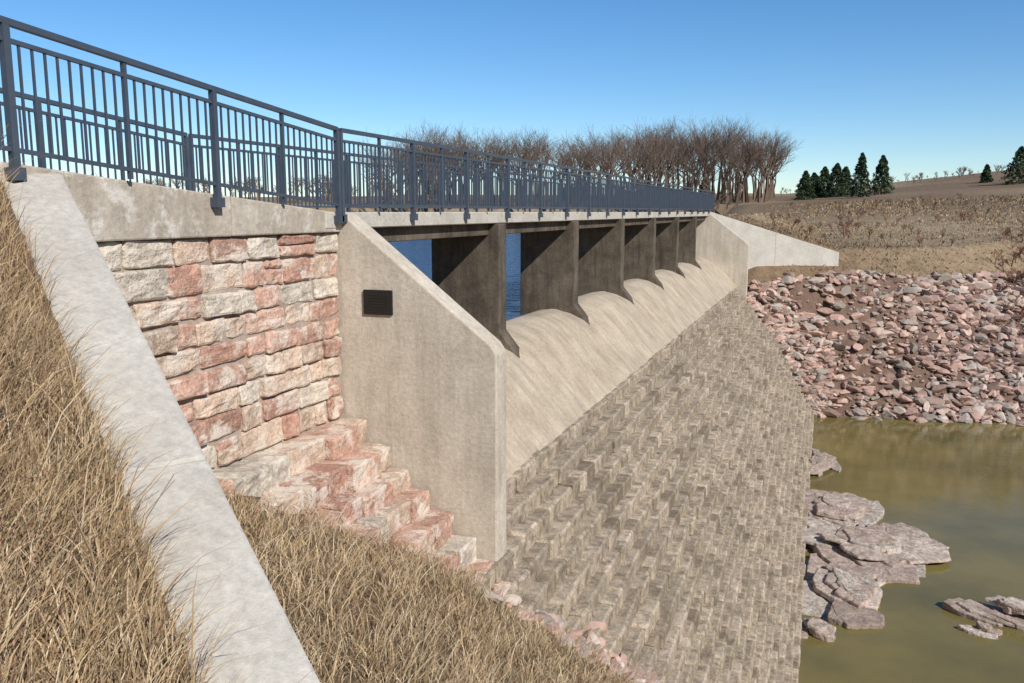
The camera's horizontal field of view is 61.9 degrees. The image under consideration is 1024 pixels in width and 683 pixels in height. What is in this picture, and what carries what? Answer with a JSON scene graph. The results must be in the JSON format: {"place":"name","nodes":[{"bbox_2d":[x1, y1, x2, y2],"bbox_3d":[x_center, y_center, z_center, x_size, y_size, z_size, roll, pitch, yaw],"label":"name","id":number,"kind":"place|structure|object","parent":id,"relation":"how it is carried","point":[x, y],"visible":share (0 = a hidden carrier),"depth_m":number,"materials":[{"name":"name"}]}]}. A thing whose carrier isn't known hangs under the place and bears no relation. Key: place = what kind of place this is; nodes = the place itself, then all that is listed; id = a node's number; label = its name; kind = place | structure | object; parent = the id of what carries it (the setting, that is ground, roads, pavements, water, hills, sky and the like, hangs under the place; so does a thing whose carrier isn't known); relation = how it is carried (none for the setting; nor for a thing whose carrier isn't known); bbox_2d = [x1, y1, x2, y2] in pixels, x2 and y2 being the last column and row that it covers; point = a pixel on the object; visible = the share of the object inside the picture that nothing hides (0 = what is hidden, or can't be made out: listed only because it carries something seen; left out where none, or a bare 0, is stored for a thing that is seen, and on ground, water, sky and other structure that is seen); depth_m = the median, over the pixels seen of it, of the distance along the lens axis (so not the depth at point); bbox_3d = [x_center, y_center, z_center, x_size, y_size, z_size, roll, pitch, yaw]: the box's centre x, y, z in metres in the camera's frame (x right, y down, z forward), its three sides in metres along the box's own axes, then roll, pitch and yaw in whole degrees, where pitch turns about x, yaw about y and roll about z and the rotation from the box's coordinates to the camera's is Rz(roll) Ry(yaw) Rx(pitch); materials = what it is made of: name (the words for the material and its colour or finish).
{"place":"outdoors","nodes":[
{"label":"outdoors","id":0,"kind":"place"},
{"bbox_2d":[388,233,579,320],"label":"reservoir water","id":1,"kind":"structure","parent":0,"point":[417,254],"depth_m":47.33,"materials":[{"name":"blue liquid"}]},
{"bbox_2d":[0,170,1023,682],"bbox_3d":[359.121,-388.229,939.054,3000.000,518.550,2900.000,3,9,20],"label":"ground","id":2,"kind":"structure","parent":0,"point":[972,260],"depth_m":49.90,"materials":[{"name":"brown plant"}]},
{"bbox_2d":[3,173,319,682],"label":"concrete flared wall","id":3,"kind":"structure","parent":2,"relation":"on","point":[281,656],"depth_m":4.41,"materials":[{"name":"grey concrete"}]},
{"bbox_2d":[0,117,338,682],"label":"dry grass","id":4,"kind":"structure","parent":2,"relation":"on","point":[43,409],"depth_m":3.44,"materials":[{"name":"beige plant"}]},
{"bbox_2d":[97,232,340,470],"bbox_3d":[-3.780,1.835,8.768,0.555,5.740,6.790,3,9,20],"label":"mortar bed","id":5,"kind":"object","parent":2,"relation":"on","point":[245,336],"depth_m":9.72,"materials":[{"name":"beige concrete"}]},
{"bbox_2d":[0,161,340,241],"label":"coping","id":6,"kind":"object","parent":5,"relation":"on","point":[110,209],"visible":0.75,"depth_m":8.34,"materials":[{"name":"concrete"}]},
{"bbox_2d":[96,233,522,606],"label":"quartzite blocks","id":7,"kind":"structure","parent":2,"relation":"on","point":[340,464],"depth_m":9.95,"materials":[{"name":"pink stone"}]},
{"bbox_2d":[215,473,668,682],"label":"dry grass","id":8,"kind":"structure","parent":2,"relation":"on","point":[412,578],"depth_m":8.54,"materials":[{"name":"beige plant"}]},
{"bbox_2d":[91,163,1023,200],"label":"distant brush","id":9,"kind":"object","parent":2,"relation":"on","point":[325,180],"visible":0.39,"depth_m":208.58,"materials":[{"name":"brown plant"}]},
{"bbox_2d":[325,212,813,682],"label":"spillway dam","id":10,"kind":"structure","parent":2,"relation":"on","point":[620,446],"depth_m":17.09,"materials":[{"name":"concrete"}]},
{"bbox_2d":[0,87,671,211],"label":"railing","id":11,"kind":"object","parent":10,"relation":"on","point":[190,186],"visible":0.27,"depth_m":13.17,"materials":[{"name":"metal"}]},
{"bbox_2d":[0,15,714,222],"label":"railing","id":12,"kind":"object","parent":10,"relation":"on","point":[669,198],"visible":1,"depth_m":9.97,"materials":[{"name":"metal"}]},
{"bbox_2d":[363,289,392,314],"bbox_3d":[-1.778,-0.519,11.318,0.430,0.330,0.040,3,9,20],"label":"plaque","id":13,"kind":"object","parent":10,"relation":"attached to","point":[377,302],"visible":1,"depth_m":11.30,"materials":[{"name":"brown metal"}]},
{"bbox_2d":[483,588,659,682],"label":"loose stones","id":14,"kind":"object","parent":2,"relation":"on","point":[559,622],"visible":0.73,"depth_m":11.65,"materials":[{"name":"pink stone"}]},
{"bbox_2d":[352,111,803,212],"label":"bare treeline","id":15,"kind":"object","parent":2,"relation":"on","point":[669,148],"visible":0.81,"depth_m":158.41,"materials":[{"name":"brown plant"}]},
{"bbox_2d":[705,211,838,268],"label":"concrete flared wall","id":16,"kind":"structure","parent":2,"relation":"on","point":[768,247],"depth_m":49.40,"materials":[{"name":"grey concrete"}]},
{"bbox_2d":[794,170,817,199],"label":"evergreen tree","id":17,"kind":"object","parent":2,"relation":"on","point":[804,185],"visible":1,"depth_m":147.06,"materials":[{"name":"green plant"}]},
{"bbox_2d":[803,172,824,197],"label":"evergreen tree","id":18,"kind":"object","parent":2,"relation":"on","point":[816,186],"visible":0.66,"depth_m":152.81,"materials":[{"name":"green plant"}]},
{"bbox_2d":[816,166,833,195],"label":"evergreen tree","id":19,"kind":"object","parent":2,"relation":"on","point":[824,177],"visible":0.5,"depth_m":154.69,"materials":[{"name":"green plant"}]},
{"bbox_2d":[821,162,848,197],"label":"evergreen tree","id":20,"kind":"object","parent":2,"relation":"on","point":[837,174],"visible":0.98,"depth_m":148.91,"materials":[{"name":"green plant"}]},
{"bbox_2d":[837,166,854,194],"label":"evergreen tree","id":21,"kind":"object","parent":2,"relation":"on","point":[845,169],"visible":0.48,"depth_m":156.64,"materials":[{"name":"green plant"}]},
{"bbox_2d":[847,152,873,196],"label":"evergreen tree","id":22,"kind":"object","parent":2,"relation":"on","point":[861,170],"visible":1,"depth_m":137.14,"materials":[{"name":"green plant"}]},
{"bbox_2d":[721,194,1023,283],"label":"field grass","id":23,"kind":"structure","parent":2,"relation":"on","point":[830,205],"depth_m":75.44,"materials":[{"name":"beige plant"}]},
{"bbox_2d":[802,489,950,628],"bbox_3d":[11.617,6.876,27.898,5.273,1.318,11.651,3,9,20],"label":"rock outcrop","id":24,"kind":"object","parent":2,"relation":"on","point":[858,557],"visible":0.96,"depth_m":26.86,"materials":[{"name":"grey stone"}]},
{"bbox_2d":[869,155,895,194],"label":"evergreen tree","id":25,"kind":"object","parent":2,"relation":"on","point":[882,168],"visible":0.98,"depth_m":144.89,"materials":[{"name":"green plant"}]},
{"bbox_2d":[747,270,1023,425],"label":"riprap","id":26,"kind":"object","parent":2,"relation":"on","point":[813,371],"visible":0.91,"depth_m":47.83,"materials":[{"name":"stone"}]},
{"bbox_2d":[992,229,1023,330],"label":"red shrubs","id":27,"kind":"object","parent":26,"relation":"on","point":[1020,252],"visible":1,"depth_m":53.64,"materials":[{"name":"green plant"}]},
{"bbox_2d":[769,193,1023,402],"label":"brush","id":28,"kind":"object","parent":2,"relation":"on","point":[847,227],"visible":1,"depth_m":76.32,"materials":[{"name":"brown plant"}]},
{"bbox_2d":[979,164,993,182],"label":"evergreen tree","id":29,"kind":"object","parent":2,"relation":"on","point":[986,175],"visible":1,"depth_m":161.62,"materials":[{"name":"green plant"}]},
{"bbox_2d":[999,146,1023,184],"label":"evergreen tree","id":30,"kind":"object","parent":2,"relation":"on","point":[1019,156],"visible":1,"depth_m":146.79,"materials":[{"name":"green plant"}]},
{"bbox_2d":[0,0,1023,196],"label":"sky","id":31,"kind":"structure","parent":0,"point":[930,87],"materials":[{"name":"blue"}]},
{"bbox_2d":[798,417,1023,682],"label":"pool water","id":32,"kind":"structure","parent":0,"point":[957,488],"depth_m":29.35,"materials":[{"name":"liquid"}]},
{"bbox_2d":[801,448,841,641],"bbox_3d":[11.066,6.595,30.696,1.718,0.993,18.475,3,9,20],"label":"rock outcrop","id":33,"kind":"object","parent":32,"relation":"in","point":[819,628],"visible":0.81,"depth_m":22.79,"materials":[{"name":"grey stone"}]},
{"bbox_2d":[942,595,1023,639],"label":"rock outcrop","id":34,"kind":"object","parent":32,"relation":"in","point":[986,618],"visible":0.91,"depth_m":23.15,"materials":[{"name":"grey stone"}]}
]}

